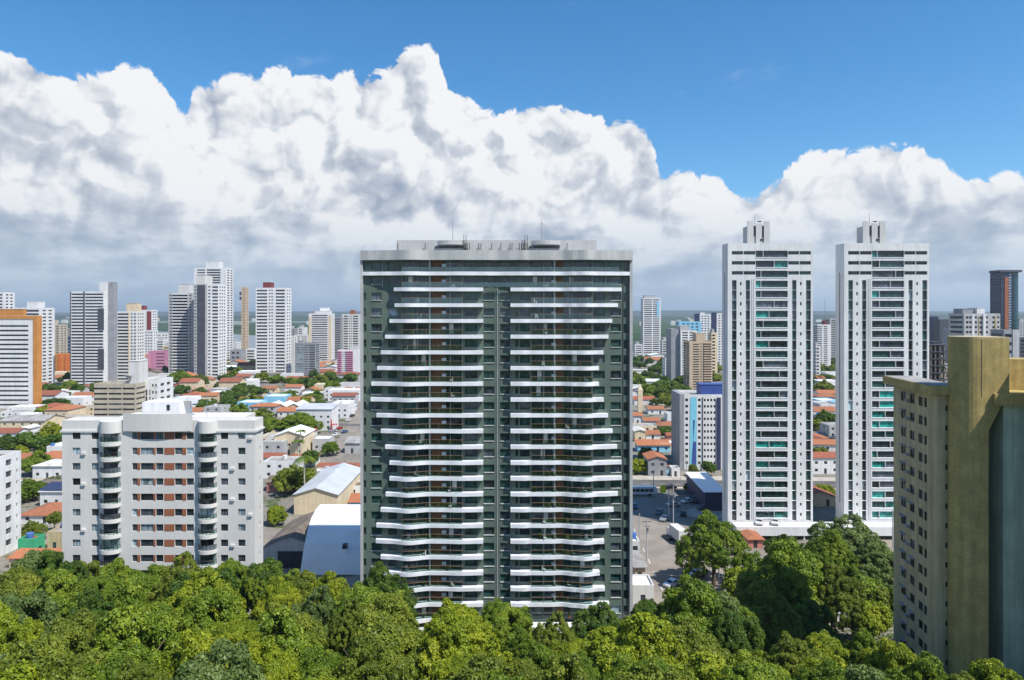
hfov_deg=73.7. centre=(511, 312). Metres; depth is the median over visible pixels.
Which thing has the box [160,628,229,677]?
tree
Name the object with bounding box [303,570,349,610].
tree
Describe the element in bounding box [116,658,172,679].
tree
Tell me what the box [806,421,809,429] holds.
window
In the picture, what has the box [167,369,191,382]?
tree
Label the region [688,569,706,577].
car
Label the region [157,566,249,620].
tree
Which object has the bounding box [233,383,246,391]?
tree
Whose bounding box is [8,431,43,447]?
tree
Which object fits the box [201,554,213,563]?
window
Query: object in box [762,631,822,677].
tree
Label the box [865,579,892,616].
tree
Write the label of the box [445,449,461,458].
window
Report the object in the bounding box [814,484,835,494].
tree
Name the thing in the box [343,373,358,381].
tree
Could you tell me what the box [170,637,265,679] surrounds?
tree
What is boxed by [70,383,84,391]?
tree
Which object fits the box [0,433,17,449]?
tree
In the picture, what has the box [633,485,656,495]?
bus
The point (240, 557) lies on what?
window
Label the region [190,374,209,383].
tree
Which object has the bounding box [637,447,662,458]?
tree
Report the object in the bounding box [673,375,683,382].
tree
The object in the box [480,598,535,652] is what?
tree
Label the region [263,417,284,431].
tree
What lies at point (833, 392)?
house
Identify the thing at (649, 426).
house
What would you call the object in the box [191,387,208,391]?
tree
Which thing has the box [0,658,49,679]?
tree
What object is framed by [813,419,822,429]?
tree
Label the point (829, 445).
house
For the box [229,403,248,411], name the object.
tree
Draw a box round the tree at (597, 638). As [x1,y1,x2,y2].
[571,626,620,657]
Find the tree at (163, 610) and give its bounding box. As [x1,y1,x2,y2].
[127,601,182,648]
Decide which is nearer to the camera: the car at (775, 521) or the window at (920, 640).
the window at (920, 640)
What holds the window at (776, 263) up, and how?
in the apartment tower at (767, 380)
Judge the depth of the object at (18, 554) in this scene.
165.25 m
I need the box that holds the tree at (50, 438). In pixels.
[34,433,61,451]
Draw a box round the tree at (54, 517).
[46,511,61,527]
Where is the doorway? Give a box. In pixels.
[278,551,302,567]
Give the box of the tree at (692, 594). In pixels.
[660,574,737,639]
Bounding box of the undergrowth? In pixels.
[499,578,892,657]
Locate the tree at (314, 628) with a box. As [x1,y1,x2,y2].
[260,600,329,657]
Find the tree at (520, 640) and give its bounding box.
[504,628,536,663]
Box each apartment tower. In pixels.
[0,292,14,308]
[0,309,32,407]
[15,301,54,382]
[55,320,67,353]
[55,353,69,370]
[68,328,69,352]
[70,282,116,384]
[117,303,144,380]
[141,306,156,329]
[145,330,157,353]
[145,377,172,400]
[147,350,167,369]
[156,337,167,349]
[157,333,167,339]
[168,284,193,372]
[194,261,232,360]
[194,275,211,375]
[208,284,226,380]
[230,349,245,360]
[233,339,240,348]
[239,287,248,348]
[246,348,255,361]
[256,282,290,372]
[291,326,296,335]
[291,336,296,372]
[294,334,308,342]
[295,341,319,375]
[298,325,307,333]
[309,307,334,361]
[335,317,342,358]
[337,346,359,373]
[342,310,359,349]
[360,219,632,638]
[633,342,641,357]
[641,295,660,354]
[660,337,665,353]
[662,354,665,375]
[666,325,696,380]
[676,321,700,332]
[684,333,711,389]
[694,312,710,340]
[708,329,716,372]
[711,312,721,364]
[722,221,812,530]
[813,321,830,365]
[813,342,820,374]
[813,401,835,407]
[825,319,835,357]
[836,214,928,521]
[929,316,937,340]
[933,319,948,343]
[943,328,948,361]
[949,308,999,335]
[989,270,1021,329]
[990,329,1018,357]
[1018,319,1023,336]
[1019,337,1023,357]
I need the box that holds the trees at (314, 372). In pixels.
[57,355,835,489]
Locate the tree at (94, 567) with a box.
[74,560,101,579]
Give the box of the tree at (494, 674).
[485,669,525,679]
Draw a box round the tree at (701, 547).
[674,509,751,587]
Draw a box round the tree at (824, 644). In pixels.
[803,629,858,666]
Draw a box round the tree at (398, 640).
[343,610,435,679]
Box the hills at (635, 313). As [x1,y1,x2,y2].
[55,310,1023,315]
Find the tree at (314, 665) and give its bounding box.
[291,647,342,679]
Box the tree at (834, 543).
[805,529,858,577]
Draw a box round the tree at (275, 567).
[242,557,287,611]
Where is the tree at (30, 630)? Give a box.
[0,617,45,655]
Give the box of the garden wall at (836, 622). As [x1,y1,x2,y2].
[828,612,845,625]
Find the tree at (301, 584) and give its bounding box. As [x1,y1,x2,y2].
[288,569,316,611]
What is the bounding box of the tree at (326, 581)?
[314,578,342,621]
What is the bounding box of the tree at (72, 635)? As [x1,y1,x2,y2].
[36,620,106,667]
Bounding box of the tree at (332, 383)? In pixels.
[323,380,340,389]
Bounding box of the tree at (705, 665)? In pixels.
[687,651,747,679]
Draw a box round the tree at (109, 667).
[82,644,161,679]
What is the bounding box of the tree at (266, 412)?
[250,407,274,418]
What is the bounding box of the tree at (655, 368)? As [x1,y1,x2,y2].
[647,364,661,373]
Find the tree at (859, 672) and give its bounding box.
[844,664,887,679]
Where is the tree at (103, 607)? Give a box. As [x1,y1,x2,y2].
[63,586,126,628]
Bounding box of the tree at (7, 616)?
[0,600,22,634]
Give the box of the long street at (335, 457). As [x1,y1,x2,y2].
[325,405,359,462]
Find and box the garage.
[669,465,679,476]
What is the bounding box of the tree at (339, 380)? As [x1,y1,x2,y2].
[332,377,345,382]
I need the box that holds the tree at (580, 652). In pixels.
[553,649,596,666]
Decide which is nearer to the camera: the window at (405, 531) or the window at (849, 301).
the window at (405, 531)
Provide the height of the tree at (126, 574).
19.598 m
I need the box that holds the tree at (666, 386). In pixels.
[652,379,682,397]
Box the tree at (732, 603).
[699,589,745,640]
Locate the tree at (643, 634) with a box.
[595,611,691,677]
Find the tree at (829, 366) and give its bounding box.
[823,365,835,369]
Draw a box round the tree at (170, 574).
[146,551,201,602]
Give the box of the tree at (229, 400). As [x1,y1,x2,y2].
[218,395,238,406]
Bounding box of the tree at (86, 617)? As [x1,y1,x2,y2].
[49,608,101,647]
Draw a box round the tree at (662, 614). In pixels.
[656,598,679,619]
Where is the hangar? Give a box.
[300,504,359,574]
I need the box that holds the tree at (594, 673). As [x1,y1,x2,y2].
[563,658,601,679]
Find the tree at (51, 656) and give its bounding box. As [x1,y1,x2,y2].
[0,633,92,679]
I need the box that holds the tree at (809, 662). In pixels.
[791,654,845,679]
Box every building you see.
[63,414,93,418]
[94,352,147,416]
[295,403,338,430]
[333,400,354,417]
[671,383,721,469]
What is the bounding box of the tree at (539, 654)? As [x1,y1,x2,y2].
[518,639,562,670]
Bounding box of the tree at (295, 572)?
[286,568,299,579]
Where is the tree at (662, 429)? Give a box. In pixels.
[656,426,670,432]
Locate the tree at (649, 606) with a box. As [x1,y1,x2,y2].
[630,598,660,615]
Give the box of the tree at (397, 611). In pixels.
[340,592,424,657]
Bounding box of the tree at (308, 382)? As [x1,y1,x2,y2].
[297,376,317,388]
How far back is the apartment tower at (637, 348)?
900.30 m
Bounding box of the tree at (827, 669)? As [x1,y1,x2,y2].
[796,658,847,679]
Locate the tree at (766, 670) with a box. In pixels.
[728,649,794,679]
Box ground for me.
[0,320,946,650]
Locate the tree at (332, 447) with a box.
[319,441,339,455]
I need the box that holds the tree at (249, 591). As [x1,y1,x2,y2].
[244,564,273,605]
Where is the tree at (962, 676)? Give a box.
[935,670,975,679]
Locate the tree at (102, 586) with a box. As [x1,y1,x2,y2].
[77,575,115,607]
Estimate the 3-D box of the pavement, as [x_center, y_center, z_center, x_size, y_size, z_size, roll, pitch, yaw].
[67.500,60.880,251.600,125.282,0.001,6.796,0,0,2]
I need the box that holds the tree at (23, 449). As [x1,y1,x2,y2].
[15,444,29,452]
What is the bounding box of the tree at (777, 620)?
[753,592,806,652]
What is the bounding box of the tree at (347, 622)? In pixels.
[327,597,369,653]
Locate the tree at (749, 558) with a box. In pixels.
[741,551,762,570]
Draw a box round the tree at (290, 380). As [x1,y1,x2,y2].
[283,377,300,383]
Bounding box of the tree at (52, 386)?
[42,383,61,389]
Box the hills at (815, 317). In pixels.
[55,314,1023,319]
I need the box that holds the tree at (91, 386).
[89,381,100,391]
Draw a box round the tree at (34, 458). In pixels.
[21,450,53,471]
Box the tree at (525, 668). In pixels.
[493,655,542,679]
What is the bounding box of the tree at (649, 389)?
[641,383,660,397]
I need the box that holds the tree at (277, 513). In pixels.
[267,505,288,524]
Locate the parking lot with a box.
[674,503,721,518]
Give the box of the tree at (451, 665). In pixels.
[433,652,471,679]
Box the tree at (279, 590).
[249,576,301,623]
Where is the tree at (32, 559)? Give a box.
[1,549,57,584]
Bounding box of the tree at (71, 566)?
[35,550,89,581]
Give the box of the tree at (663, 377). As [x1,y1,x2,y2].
[657,375,669,379]
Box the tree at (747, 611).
[730,596,769,636]
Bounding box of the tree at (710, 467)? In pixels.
[701,461,717,472]
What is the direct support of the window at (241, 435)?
in the apartment block at (162, 481)
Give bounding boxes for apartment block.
[0,450,20,556]
[60,385,264,619]
[883,336,1023,678]
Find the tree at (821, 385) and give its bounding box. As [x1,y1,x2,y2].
[813,379,835,389]
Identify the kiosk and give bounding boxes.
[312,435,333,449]
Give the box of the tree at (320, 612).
[291,584,336,652]
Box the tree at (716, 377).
[712,372,721,380]
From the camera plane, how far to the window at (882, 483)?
188.43 m
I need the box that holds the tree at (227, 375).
[217,373,233,379]
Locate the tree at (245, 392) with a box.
[231,385,248,396]
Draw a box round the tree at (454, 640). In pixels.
[408,611,513,679]
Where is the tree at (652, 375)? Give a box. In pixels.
[646,371,661,378]
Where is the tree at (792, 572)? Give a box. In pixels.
[754,539,828,614]
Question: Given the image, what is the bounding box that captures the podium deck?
[731,522,891,539]
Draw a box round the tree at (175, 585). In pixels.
[164,567,249,613]
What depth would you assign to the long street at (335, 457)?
333.73 m
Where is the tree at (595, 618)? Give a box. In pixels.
[561,601,623,645]
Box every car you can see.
[633,502,637,508]
[655,508,662,514]
[659,514,669,521]
[663,577,678,587]
[665,484,676,488]
[666,501,680,506]
[666,535,673,540]
[680,497,693,503]
[680,509,686,516]
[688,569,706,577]
[696,504,703,509]
[755,517,763,525]
[771,517,779,525]
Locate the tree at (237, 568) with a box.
[215,557,248,594]
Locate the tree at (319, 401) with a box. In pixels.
[309,400,326,402]
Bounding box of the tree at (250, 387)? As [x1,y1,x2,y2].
[246,385,255,390]
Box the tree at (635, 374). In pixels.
[633,371,641,377]
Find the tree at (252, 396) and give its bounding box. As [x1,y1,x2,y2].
[239,393,258,400]
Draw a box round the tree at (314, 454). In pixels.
[301,449,319,467]
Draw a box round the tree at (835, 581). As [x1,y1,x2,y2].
[816,562,866,631]
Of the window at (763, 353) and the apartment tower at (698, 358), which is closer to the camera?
the window at (763, 353)
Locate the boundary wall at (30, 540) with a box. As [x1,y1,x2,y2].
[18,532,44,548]
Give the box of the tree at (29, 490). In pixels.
[21,478,46,501]
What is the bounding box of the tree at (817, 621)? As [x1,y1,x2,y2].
[781,600,843,645]
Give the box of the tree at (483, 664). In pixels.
[438,653,503,679]
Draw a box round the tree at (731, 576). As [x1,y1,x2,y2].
[721,565,746,596]
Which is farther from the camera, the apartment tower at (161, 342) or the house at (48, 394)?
the apartment tower at (161, 342)
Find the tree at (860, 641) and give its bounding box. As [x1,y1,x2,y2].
[837,626,880,665]
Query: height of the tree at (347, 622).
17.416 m
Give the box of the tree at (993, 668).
[967,657,1023,679]
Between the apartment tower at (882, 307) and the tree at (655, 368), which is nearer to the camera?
the apartment tower at (882, 307)
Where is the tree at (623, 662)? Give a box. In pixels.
[602,652,672,679]
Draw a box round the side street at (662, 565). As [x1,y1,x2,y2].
[633,495,710,604]
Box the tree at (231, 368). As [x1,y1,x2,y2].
[227,366,235,373]
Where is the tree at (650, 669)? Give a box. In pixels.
[612,661,664,679]
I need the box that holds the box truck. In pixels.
[666,523,687,541]
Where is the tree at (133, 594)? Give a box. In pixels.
[104,579,149,607]
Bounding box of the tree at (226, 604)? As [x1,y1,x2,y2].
[176,584,241,636]
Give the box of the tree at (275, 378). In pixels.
[266,373,284,382]
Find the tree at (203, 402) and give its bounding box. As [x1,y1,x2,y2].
[195,399,217,406]
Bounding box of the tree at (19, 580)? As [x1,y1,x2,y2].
[0,566,42,612]
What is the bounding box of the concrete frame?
[929,341,946,381]
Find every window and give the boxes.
[0,325,27,326]
[0,330,27,331]
[0,334,27,335]
[0,339,27,340]
[0,348,27,349]
[0,353,27,354]
[0,362,27,363]
[0,367,27,368]
[0,371,27,372]
[0,376,27,377]
[0,385,27,386]
[0,390,27,391]
[0,399,27,400]
[0,404,19,405]
[6,294,12,307]
[43,313,51,376]
[73,432,79,438]
[73,448,79,453]
[73,463,79,469]
[73,478,79,484]
[73,494,79,499]
[73,509,79,515]
[73,524,79,530]
[73,540,79,545]
[73,555,79,560]
[85,306,102,307]
[85,334,102,335]
[85,337,102,338]
[85,340,102,341]
[85,343,102,344]
[85,346,102,347]
[85,368,102,369]
[85,371,102,372]
[85,374,102,375]
[92,432,98,438]
[92,463,98,469]
[92,494,98,499]
[92,509,98,515]
[92,524,98,530]
[92,555,98,560]
[104,433,117,440]
[104,447,117,456]
[104,462,117,467]
[104,478,117,486]
[104,493,117,502]
[104,508,117,514]
[104,524,117,532]
[104,539,117,548]
[104,554,117,560]
[131,313,142,359]
[141,432,152,438]
[141,448,152,453]
[141,463,152,469]
[141,478,152,484]
[141,494,152,499]
[141,509,152,515]
[141,524,152,530]
[141,540,152,545]
[141,555,152,560]
[156,432,162,438]
[156,463,162,469]
[156,494,162,499]
[156,509,162,515]
[156,524,162,530]
[156,540,162,545]
[156,555,162,560]
[169,295,190,372]
[173,321,187,322]
[173,324,187,325]
[173,327,187,328]
[173,330,187,331]
[173,333,187,334]
[173,336,187,337]
[173,339,187,340]
[173,342,187,343]
[173,345,187,346]
[173,348,187,349]
[173,351,187,352]
[173,354,187,355]
[173,357,187,358]
[173,360,187,361]
[173,363,187,364]
[173,366,187,367]
[175,432,181,438]
[175,463,181,469]
[175,494,181,499]
[175,509,181,515]
[175,524,181,530]
[187,432,193,438]
[187,463,193,469]
[187,494,193,499]
[187,509,193,515]
[187,524,193,530]
[195,286,195,371]
[201,433,213,440]
[201,447,213,452]
[201,462,213,471]
[201,478,213,486]
[201,493,213,498]
[201,508,213,517]
[201,524,213,532]
[201,539,213,545]
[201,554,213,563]
[208,286,224,374]
[221,432,227,438]
[221,463,227,469]
[221,494,227,499]
[221,509,227,515]
[221,524,227,530]
[221,540,227,545]
[221,555,227,560]
[227,270,231,360]
[238,432,244,438]
[238,463,244,469]
[238,494,244,499]
[238,509,244,515]
[238,524,244,530]
[238,555,244,560]
[269,290,289,371]
[312,319,326,320]
[312,330,326,331]
[403,262,415,270]
[403,276,415,286]
[403,292,415,302]
[403,308,415,317]
[403,323,415,333]
[403,339,415,349]
[403,355,415,364]
[403,370,415,380]
[403,386,415,395]
[403,402,415,411]
[403,418,415,427]
[403,434,415,442]
[403,450,415,458]
[403,465,415,473]
[403,481,415,489]
[403,497,415,505]
[403,513,415,520]
[403,529,415,536]
[403,545,415,551]
[403,561,415,567]
[403,576,415,583]
[417,262,428,271]
[417,276,428,286]
[417,292,428,302]
[417,308,428,317]
[417,323,428,333]
[417,339,428,349]
[417,355,428,364]
[417,370,428,380]
[417,386,428,395]
[417,402,428,411]
[417,417,428,427]
[417,433,428,442]
[417,449,428,458]
[417,465,428,473]
[417,480,428,489]
[417,496,428,505]
[417,512,428,520]
[417,528,428,536]
[417,544,428,551]
[417,559,428,567]
[417,575,428,583]
[417,591,428,598]
[417,607,428,614]
[445,262,461,271]
[445,276,461,286]
[445,292,461,302]
[445,308,461,317]
[445,323,461,333]
[445,339,461,349]
[445,355,461,364]
[445,370,461,380]
[445,386,461,395]
[445,402,461,411]
[445,417,461,427]
[445,433,461,442]
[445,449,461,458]
[445,465,461,473]
[445,481,461,489]
[445,496,461,505]
[445,512,461,520]
[445,528,461,536]
[445,544,461,551]
[445,560,461,567]
[445,575,461,583]
[445,591,461,598]
[532,262,542,271]
[532,276,542,286]
[532,308,542,317]
[532,370,542,380]
[532,386,542,395]
[532,417,542,427]
[532,481,542,489]
[532,512,542,520]
[573,262,590,270]
[573,276,590,286]
[573,292,590,302]
[573,308,590,317]
[573,323,590,333]
[573,339,590,349]
[573,370,590,380]
[573,386,590,395]
[573,402,590,411]
[573,418,590,427]
[573,434,590,442]
[573,449,590,458]
[573,465,590,473]
[573,481,590,489]
[573,497,590,505]
[573,513,590,520]
[573,529,590,536]
[573,544,590,551]
[573,560,590,567]
[573,576,590,583]
[573,592,590,598]
[573,608,590,614]
[577,355,590,364]
[653,299,658,352]
[693,343,701,381]
[732,251,809,519]
[732,280,735,289]
[732,290,735,299]
[732,300,735,309]
[732,310,735,319]
[732,320,735,329]
[732,330,735,339]
[732,340,735,349]
[732,350,735,359]
[732,360,735,369]
[732,370,735,379]
[732,380,735,389]
[732,390,735,399]
[732,401,735,409]
[732,411,735,419]
[732,421,735,429]
[732,431,735,439]
[732,441,735,449]
[732,451,735,459]
[732,461,735,469]
[732,471,735,479]
[732,481,735,489]
[732,491,735,499]
[732,501,735,509]
[732,511,735,519]
[744,251,754,254]
[744,261,754,264]
[744,271,754,274]
[746,280,749,289]
[753,540,756,547]
[756,251,762,256]
[756,261,773,266]
[756,301,773,306]
[756,311,767,316]
[756,321,762,326]
[756,341,767,346]
[756,361,762,366]
[756,371,778,376]
[756,391,778,396]
[756,401,773,406]
[756,411,773,416]
[756,421,778,426]
[756,441,767,446]
[756,451,773,456]
[756,461,767,466]
[756,481,773,486]
[756,501,762,506]
[756,511,773,516]
[761,271,786,276]
[761,281,786,286]
[761,291,786,296]
[761,331,786,336]
[761,351,786,356]
[761,381,786,386]
[761,431,786,436]
[761,471,786,476]
[761,491,786,496]
[763,251,786,256]
[763,321,786,326]
[763,361,786,366]
[763,501,786,506]
[769,311,786,316]
[769,341,786,346]
[769,441,786,446]
[769,461,786,466]
[774,261,786,266]
[774,301,786,306]
[774,401,786,406]
[774,411,786,416]
[774,451,786,456]
[774,481,786,486]
[774,511,786,516]
[780,371,786,376]
[780,391,786,396]
[780,421,786,426]
[792,280,795,289]
[792,290,795,299]
[806,280,809,289]
[806,290,809,299]
[806,300,809,309]
[806,310,809,319]
[806,320,809,329]
[806,330,809,339]
[806,340,809,349]
[806,350,809,359]
[806,360,809,369]
[806,370,809,379]
[806,380,809,389]
[806,390,809,399]
[806,401,809,409]
[806,411,809,419]
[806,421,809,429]
[806,431,809,439]
[806,441,809,449]
[806,451,809,459]
[806,461,809,469]
[806,471,809,479]
[806,481,809,489]
[806,491,809,499]
[806,501,809,509]
[806,511,809,519]
[848,251,925,519]
[848,280,851,289]
[848,290,851,299]
[848,300,851,309]
[848,310,851,319]
[848,320,851,329]
[848,330,851,339]
[848,340,851,349]
[848,350,851,359]
[848,360,851,369]
[848,370,851,379]
[848,380,851,389]
[848,390,851,399]
[848,401,851,409]
[848,411,851,419]
[848,421,851,429]
[848,431,851,439]
[848,451,851,459]
[848,461,851,469]
[848,471,851,479]
[848,481,851,489]
[848,491,851,499]
[848,501,851,509]
[872,261,878,266]
[872,271,894,276]
[872,281,889,286]
[872,291,878,296]
[872,301,878,306]
[872,311,894,316]
[872,321,889,326]
[872,331,889,336]
[872,341,878,346]
[872,351,889,356]
[872,361,894,366]
[872,371,883,376]
[872,381,883,386]
[872,391,878,396]
[872,401,878,406]
[872,411,883,416]
[872,421,878,426]
[872,431,883,436]
[872,441,889,446]
[872,461,883,466]
[872,471,892,476]
[872,481,878,486]
[872,491,883,496]
[872,501,883,506]
[872,511,878,516]
[878,251,902,256]
[878,451,892,456]
[880,261,902,266]
[880,291,902,296]
[880,301,902,306]
[880,341,902,346]
[880,391,892,396]
[880,401,892,406]
[880,421,892,426]
[880,481,892,486]
[880,511,891,516]
[886,371,902,375]
[886,411,892,416]
[886,431,892,436]
[886,461,892,466]
[886,491,892,496]
[886,501,892,506]
[891,281,902,286]
[891,321,902,326]
[891,331,902,336]
[891,351,902,356]
[896,271,902,276]
[896,311,902,316]
[896,361,902,366]
[902,428,905,436]
[902,499,905,506]
[919,396,922,405]
[919,415,922,424]
[919,433,922,442]
[919,452,922,461]
[919,471,922,480]
[919,489,922,498]
[919,508,922,517]
[919,526,922,536]
[919,545,922,554]
[919,563,922,573]
[919,582,922,592]
[919,600,922,610]
[919,619,922,629]
[919,637,922,648]
[922,280,925,289]
[922,290,925,299]
[922,300,925,309]
[922,310,925,319]
[922,320,925,329]
[922,330,925,339]
[922,340,925,349]
[922,350,925,359]
[922,360,925,369]
[922,370,925,377]
[951,316,962,318]
[969,316,998,332]
[992,333,1002,336]
[1001,274,1011,328]
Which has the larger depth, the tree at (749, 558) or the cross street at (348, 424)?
the cross street at (348, 424)
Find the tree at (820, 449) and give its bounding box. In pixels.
[813,446,829,451]
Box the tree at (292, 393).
[280,390,297,395]
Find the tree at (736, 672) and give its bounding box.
[717,661,759,679]
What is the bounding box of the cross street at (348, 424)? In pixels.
[338,424,359,425]
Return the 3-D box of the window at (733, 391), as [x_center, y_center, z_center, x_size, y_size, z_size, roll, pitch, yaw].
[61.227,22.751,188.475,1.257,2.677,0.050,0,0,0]
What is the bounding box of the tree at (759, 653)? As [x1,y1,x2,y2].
[749,650,780,665]
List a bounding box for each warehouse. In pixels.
[0,414,64,428]
[281,400,295,406]
[287,400,308,406]
[293,463,359,514]
[328,387,359,400]
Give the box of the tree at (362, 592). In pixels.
[324,581,410,648]
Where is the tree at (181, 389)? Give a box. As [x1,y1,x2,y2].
[173,384,190,394]
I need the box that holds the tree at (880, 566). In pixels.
[844,536,892,591]
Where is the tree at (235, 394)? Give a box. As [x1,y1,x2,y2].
[220,389,241,399]
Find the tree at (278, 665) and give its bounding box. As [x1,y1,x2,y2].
[248,635,300,679]
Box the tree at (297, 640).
[245,606,335,659]
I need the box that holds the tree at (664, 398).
[657,392,670,407]
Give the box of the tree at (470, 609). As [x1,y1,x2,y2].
[443,603,482,622]
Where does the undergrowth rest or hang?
on the ground
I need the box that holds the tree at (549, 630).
[532,610,578,647]
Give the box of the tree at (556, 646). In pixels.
[546,639,583,654]
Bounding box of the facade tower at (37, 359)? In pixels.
[33,316,41,403]
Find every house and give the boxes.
[0,409,34,416]
[0,428,31,439]
[7,404,44,409]
[19,424,40,434]
[20,412,42,413]
[21,453,46,462]
[21,502,61,523]
[33,459,61,477]
[35,403,73,407]
[35,475,61,496]
[38,482,61,505]
[42,390,69,399]
[44,404,85,414]
[47,442,61,452]
[47,451,61,458]
[47,522,61,547]
[55,371,69,374]
[55,375,68,381]
[62,396,91,404]
[67,390,79,394]
[71,392,93,400]
[84,404,93,413]
[148,369,166,377]
[179,378,204,394]
[181,391,200,395]
[192,407,203,411]
[199,392,220,402]
[204,404,230,411]
[205,382,215,387]
[206,376,216,381]
[210,387,231,391]
[218,378,245,387]
[227,359,246,364]
[235,374,254,378]
[236,362,255,369]
[237,399,266,411]
[238,370,260,374]
[246,378,259,391]
[248,403,280,416]
[259,372,281,380]
[262,386,279,392]
[263,433,276,440]
[263,436,287,454]
[263,452,287,460]
[263,455,303,477]
[264,394,290,402]
[270,428,284,432]
[276,407,297,416]
[280,373,303,381]
[284,384,304,393]
[286,376,309,383]
[286,396,315,401]
[289,453,320,465]
[301,386,321,394]
[302,391,323,395]
[306,425,317,436]
[314,383,324,390]
[320,369,334,374]
[324,365,336,369]
[324,387,344,396]
[331,392,358,403]
[337,371,359,380]
[340,382,359,386]
[344,436,359,452]
[347,493,359,503]
[353,481,359,492]
[633,369,647,371]
[633,396,654,404]
[633,412,642,422]
[633,423,657,429]
[634,439,670,451]
[640,417,660,423]
[642,450,667,475]
[643,357,660,365]
[644,379,659,383]
[645,430,660,438]
[646,406,664,413]
[647,353,663,356]
[655,421,670,427]
[663,432,670,439]
[664,412,670,420]
[741,529,764,547]
[813,376,834,378]
[813,379,835,388]
[813,390,835,394]
[813,393,835,398]
[813,398,835,402]
[813,406,835,413]
[813,433,828,438]
[813,435,824,438]
[813,439,835,451]
[813,452,835,473]
[813,485,835,505]
[820,422,835,436]
[821,371,835,375]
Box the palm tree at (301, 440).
[293,439,305,455]
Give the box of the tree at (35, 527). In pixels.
[21,520,48,536]
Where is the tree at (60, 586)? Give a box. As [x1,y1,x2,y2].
[24,568,81,617]
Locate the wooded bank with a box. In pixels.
[68,326,308,328]
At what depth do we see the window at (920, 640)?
105.08 m
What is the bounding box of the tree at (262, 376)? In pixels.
[253,372,268,382]
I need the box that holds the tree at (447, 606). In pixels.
[422,597,497,649]
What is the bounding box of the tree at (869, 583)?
[834,573,892,612]
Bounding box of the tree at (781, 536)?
[762,534,801,553]
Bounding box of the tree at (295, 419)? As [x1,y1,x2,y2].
[277,412,323,429]
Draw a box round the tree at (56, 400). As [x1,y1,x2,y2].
[41,397,70,403]
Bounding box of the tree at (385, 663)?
[330,634,424,679]
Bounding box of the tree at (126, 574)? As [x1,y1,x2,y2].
[98,557,152,597]
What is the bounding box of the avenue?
[633,480,835,494]
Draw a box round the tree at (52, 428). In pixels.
[38,421,61,444]
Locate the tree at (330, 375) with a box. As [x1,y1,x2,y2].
[326,372,336,379]
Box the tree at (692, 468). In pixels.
[688,464,699,471]
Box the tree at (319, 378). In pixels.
[311,373,328,382]
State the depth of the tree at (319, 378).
568.88 m
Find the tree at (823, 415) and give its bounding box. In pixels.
[813,409,835,421]
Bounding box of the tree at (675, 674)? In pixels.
[653,666,695,679]
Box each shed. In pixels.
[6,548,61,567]
[263,511,314,567]
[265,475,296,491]
[273,424,315,454]
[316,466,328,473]
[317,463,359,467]
[633,426,644,439]
[633,554,647,573]
[685,472,721,510]
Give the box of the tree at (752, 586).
[733,567,782,621]
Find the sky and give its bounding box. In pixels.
[0,0,1023,312]
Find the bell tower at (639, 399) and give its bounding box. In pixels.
[637,385,642,411]
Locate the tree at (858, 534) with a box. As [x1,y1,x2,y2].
[799,513,892,576]
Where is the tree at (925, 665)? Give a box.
[884,651,947,679]
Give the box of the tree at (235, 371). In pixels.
[230,367,244,375]
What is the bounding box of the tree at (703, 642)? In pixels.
[669,617,732,664]
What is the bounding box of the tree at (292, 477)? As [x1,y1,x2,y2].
[272,464,317,492]
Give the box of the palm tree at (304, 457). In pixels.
[291,455,318,484]
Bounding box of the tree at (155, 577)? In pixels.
[136,563,166,603]
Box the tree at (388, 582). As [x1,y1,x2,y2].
[362,561,417,616]
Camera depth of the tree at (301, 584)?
117.78 m
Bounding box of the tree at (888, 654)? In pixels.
[858,637,916,675]
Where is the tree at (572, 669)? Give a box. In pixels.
[534,651,592,679]
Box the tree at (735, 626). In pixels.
[705,607,765,662]
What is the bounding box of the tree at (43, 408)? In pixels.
[34,404,49,413]
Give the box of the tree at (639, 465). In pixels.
[633,458,646,473]
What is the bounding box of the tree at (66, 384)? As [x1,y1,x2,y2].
[58,380,77,388]
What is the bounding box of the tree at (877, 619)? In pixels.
[850,598,892,637]
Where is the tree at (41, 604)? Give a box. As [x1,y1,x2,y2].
[0,589,59,635]
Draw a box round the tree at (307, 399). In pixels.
[300,397,310,401]
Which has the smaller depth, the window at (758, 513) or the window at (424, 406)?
the window at (424, 406)
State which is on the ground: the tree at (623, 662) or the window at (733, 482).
the tree at (623, 662)
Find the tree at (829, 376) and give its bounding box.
[813,374,835,379]
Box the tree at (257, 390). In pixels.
[250,386,267,396]
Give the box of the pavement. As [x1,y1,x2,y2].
[633,475,835,480]
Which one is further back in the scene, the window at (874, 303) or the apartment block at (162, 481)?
the window at (874, 303)
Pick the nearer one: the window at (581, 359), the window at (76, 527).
the window at (581, 359)
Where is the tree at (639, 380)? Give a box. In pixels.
[633,377,646,383]
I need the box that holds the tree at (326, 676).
[320,673,336,679]
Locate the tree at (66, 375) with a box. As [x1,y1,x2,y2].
[62,371,69,379]
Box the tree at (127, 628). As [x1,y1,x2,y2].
[89,605,183,672]
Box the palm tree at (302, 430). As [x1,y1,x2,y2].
[294,429,305,452]
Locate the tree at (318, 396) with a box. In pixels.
[302,393,323,399]
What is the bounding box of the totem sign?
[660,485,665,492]
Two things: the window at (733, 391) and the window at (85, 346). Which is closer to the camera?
the window at (733, 391)
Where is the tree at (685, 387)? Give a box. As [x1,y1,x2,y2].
[680,384,691,389]
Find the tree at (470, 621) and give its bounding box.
[423,608,486,653]
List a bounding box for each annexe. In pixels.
[633,532,638,553]
[633,574,653,604]
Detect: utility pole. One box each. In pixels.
[639,514,639,548]
[642,518,650,560]
[670,486,675,522]
[892,510,892,548]
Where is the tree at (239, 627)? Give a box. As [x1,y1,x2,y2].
[214,614,264,646]

